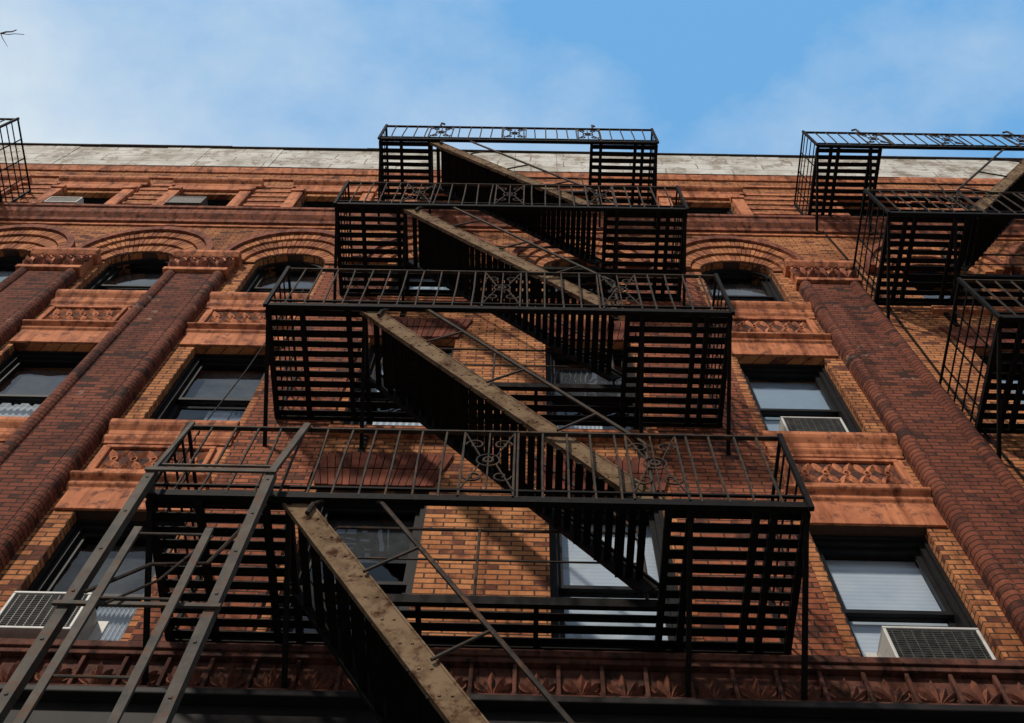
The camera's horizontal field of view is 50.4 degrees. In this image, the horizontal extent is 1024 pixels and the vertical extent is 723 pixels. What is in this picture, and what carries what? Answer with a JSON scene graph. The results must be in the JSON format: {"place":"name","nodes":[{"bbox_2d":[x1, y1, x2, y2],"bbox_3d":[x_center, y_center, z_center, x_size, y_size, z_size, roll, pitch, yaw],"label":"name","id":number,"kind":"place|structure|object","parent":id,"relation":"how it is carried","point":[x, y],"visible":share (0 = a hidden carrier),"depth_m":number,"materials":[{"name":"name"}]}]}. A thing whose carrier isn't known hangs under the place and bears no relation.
{"place":"outdoors","nodes":[
{"label":"outdoors","id":0,"kind":"place"},
{"bbox_2d":[0,0,1023,157],"label":"sky","id":1,"kind":"structure","parent":0,"point":[708,76],"materials":[{"name":"blue"}]},
{"label":"ground","id":2,"kind":"structure","parent":0,"visible":0},
{"bbox_3d":[-0.694,7.393,13.913,25.500,22.600,13.577,1,-66,1],"label":"side and rear walls","id":3,"kind":"object","parent":2,"relation":"on","visible":0},
{"bbox_2d":[0,289,960,632],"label":"interior rooms","id":4,"kind":"object","parent":3,"relation":"attached to","point":[388,573],"depth_m":14.12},
{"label":"sidewalk","id":5,"kind":"structure","parent":0,"visible":0},
{"bbox_2d":[0,30,23,46],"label":"bare street tree","id":6,"kind":"object","parent":5,"relation":"on","point":[1,33],"visible":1,"depth_m":11.05,"materials":[{"name":"brown plant"}]},
{"bbox_2d":[0,684,1023,722],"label":"storefront","id":7,"kind":"object","parent":5,"relation":"on","point":[73,704],"depth_m":7.25,"materials":[{"name":"paint"}]},
{"bbox_2d":[0,638,1023,705],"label":"terracotta frieze","id":8,"kind":"object","parent":7,"relation":"on","point":[250,661],"visible":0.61,"depth_m":7.67,"materials":[{"name":"brown stone"}]},
{"bbox_2d":[0,170,1023,659],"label":"front brick wall","id":9,"kind":"structure","parent":8,"relation":"on","point":[48,534],"depth_m":11.89,"materials":[{"name":"brown brick"}]},
{"bbox_2d":[0,117,30,202],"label":"fire escape","id":10,"kind":"object","parent":9,"relation":"attached to","point":[12,120],"visible":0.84,"depth_m":18.68,"materials":[{"name":"black metal"}]},
{"bbox_2d":[0,122,814,722],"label":"fire escape","id":11,"kind":"object","parent":9,"relation":"attached to","point":[398,674],"visible":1,"depth_m":8.19,"materials":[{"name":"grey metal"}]},
{"bbox_2d":[15,247,862,290],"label":"pilaster capitals","id":12,"kind":"object","parent":9,"relation":"attached to","point":[95,255],"visible":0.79,"depth_m":15.61,"materials":[{"name":"stone"}]},
{"bbox_2d":[22,253,857,277],"bbox_3d":[0.384,-1.348,15.410,19.007,0.394,0.060,1,-66,1],"label":"capital ornament","id":13,"kind":"object","parent":12,"relation":"attached to","point":[65,259],"visible":1,"depth_m":15.37,"materials":[{"name":"stone"}]},
{"bbox_2d":[0,289,946,527],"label":"terracotta belts","id":14,"kind":"object","parent":9,"relation":"attached to","point":[838,505],"visible":0.68,"depth_m":10.98,"materials":[{"name":"brown stone"}]},
{"bbox_2d":[45,309,903,483],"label":"decorative relief panels","id":15,"kind":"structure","parent":14,"relation":"attached to","point":[812,471],"depth_m":10.59,"materials":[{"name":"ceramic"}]},
{"bbox_2d":[46,309,901,483],"bbox_3d":[1.481,0.276,12.127,19.203,4.145,0.036,1,-66,1],"label":"terracotta relief","id":16,"kind":"object","parent":15,"relation":"attached to","point":[804,470],"visible":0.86,"depth_m":10.56},
{"bbox_2d":[37,305,913,486],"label":"terracotta panel frames","id":17,"kind":"structure","parent":14,"relation":"attached to","point":[212,450],"depth_m":10.69,"materials":[{"name":"brown stone"}]},
{"bbox_2d":[0,245,972,273],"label":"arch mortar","id":18,"kind":"object","parent":9,"relation":"attached to","point":[412,258],"visible":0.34,"depth_m":16.19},
{"bbox_2d":[128,266,846,655],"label":"red brick piers","id":19,"kind":"structure","parent":9,"relation":"attached to","point":[824,638],"depth_m":10.51,"materials":[{"name":"red brick"}]},
{"bbox_2d":[0,145,1018,178],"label":"white parapet","id":20,"kind":"structure","parent":9,"relation":"on","point":[933,168],"depth_m":21.57,"materials":[{"name":"paint"}]},
{"bbox_2d":[0,143,1023,160],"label":"parapet coping","id":21,"kind":"object","parent":20,"relation":"on","point":[465,150],"visible":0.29,"depth_m":22.27,"materials":[{"name":"pale stone"},{"name":"dark metal"}]},
{"bbox_2d":[0,198,1021,659],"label":"window frames","id":22,"kind":"structure","parent":9,"relation":"attached to","point":[84,532],"depth_m":11.52,"materials":[{"name":"black wood"}]},
{"bbox_2d":[0,591,108,639],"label":"window air conditioner","id":23,"kind":"object","parent":22,"relation":"in","point":[25,614],"depth_m":8.22,"materials":[{"name":"white metal"}]},
{"bbox_2d":[44,196,83,203],"bbox_3d":[-7.580,-2.552,18.472,0.730,0.310,0.420,1,-66,1],"label":"window air conditioner","id":24,"kind":"object","parent":22,"relation":"in","point":[70,200],"depth_m":18.38,"materials":[{"name":"white metal"}]},
{"bbox_2d":[165,196,207,205],"bbox_3d":[-5.504,-2.540,18.476,0.780,0.390,0.440,1,-66,1],"label":"window air conditioner","id":25,"kind":"object","parent":22,"relation":"in","point":[190,200],"depth_m":18.36,"materials":[{"name":"grey metal"}]},
{"bbox_2d":[0,288,601,640],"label":"sheer curtains","id":26,"kind":"object","parent":22,"relation":"hanging from","point":[119,619],"visible":0.12,"depth_m":12.02,"materials":[{"name":"white fabric"}]},
{"bbox_2d":[0,274,766,593],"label":"curtains","id":27,"kind":"object","parent":22,"relation":"hanging from","point":[374,543],"visible":0.41,"depth_m":12.60,"materials":[{"name":"grey fabric"}]},
{"bbox_2d":[0,271,1023,430],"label":"grey blinds","id":28,"kind":"object","parent":22,"relation":"attached to","point":[790,395],"visible":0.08,"depth_m":12.74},
{"bbox_2d":[371,365,947,656],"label":"white blinds","id":29,"kind":"object","parent":22,"relation":"attached to","point":[880,585],"visible":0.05,"depth_m":9.30,"materials":[{"name":"white plastic"}]},
{"bbox_2d":[779,416,848,431],"bbox_3d":[3.140,0.806,11.338,0.820,0.410,0.310,1,-66,1],"label":"window air conditioner","id":30,"kind":"object","parent":22,"relation":"in","point":[823,424],"depth_m":11.33,"materials":[{"name":"white metal"}]},
{"bbox_2d":[865,626,995,659],"bbox_3d":[3.130,2.241,8.046,0.900,0.430,0.360,1,-66,1],"label":"window air conditioner","id":31,"kind":"object","parent":22,"relation":"in","point":[932,642],"depth_m":8.02,"materials":[{"name":"white metal"}]},
{"bbox_2d":[0,267,1023,644],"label":"brick pilasters","id":32,"kind":"object","parent":9,"relation":"attached to","point":[958,467],"visible":1,"depth_m":11.31,"materials":[{"name":"red brick"}]},
{"bbox_2d":[0,163,1023,240],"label":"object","id":33,"kind":"object","parent":9,"relation":"attached to","point":[127,187],"visible":0.41,"depth_m":19.70,"materials":[{"name":"stone"}]},
{"bbox_2d":[793,129,1023,464],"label":"fire escape","id":34,"kind":"object","parent":33,"relation":"attached to","point":[989,217],"visible":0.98,"depth_m":14.46,"materials":[{"name":"black metal"}]},
{"bbox_2d":[0,202,1023,236],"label":"belt cornice","id":35,"kind":"structure","parent":9,"relation":"attached to","point":[313,216],"depth_m":17.80,"materials":[{"name":"stone"}]},
{"bbox_2d":[0,230,1023,274],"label":"arch voussoirs","id":36,"kind":"object","parent":9,"relation":"attached to","point":[699,256],"visible":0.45,"depth_m":16.40,"materials":[{"name":"brick"}]},
{"bbox_2d":[0,224,1023,274],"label":"arch hood moulds","id":37,"kind":"object","parent":9,"relation":"attached to","point":[67,235],"visible":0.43,"depth_m":16.64,"materials":[{"name":"ceramic"}]},
{"bbox_2d":[0,163,1023,488],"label":"wall cables","id":38,"kind":"object","parent":9,"relation":"attached to","point":[542,171],"depth_m":15.24,"materials":[{"name":"black metal"}]},
{"bbox_2d":[312,317,1023,491],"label":"jack arches","id":39,"kind":"structure","parent":9,"relation":"attached to","point":[379,465],"depth_m":10.53,"materials":[{"name":"brick"}]},
{"bbox_2d":[328,296,1023,442],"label":"window sills","id":40,"kind":"structure","parent":9,"relation":"attached to","point":[938,309],"depth_m":11.10,"materials":[{"name":"brown stone"}]},
{"bbox_2d":[0,660,1023,704],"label":"frieze palmettes","id":41,"kind":"object","parent":8,"relation":"attached to","point":[974,695],"visible":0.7,"depth_m":7.49,"materials":[{"name":"stone"}]}
]}

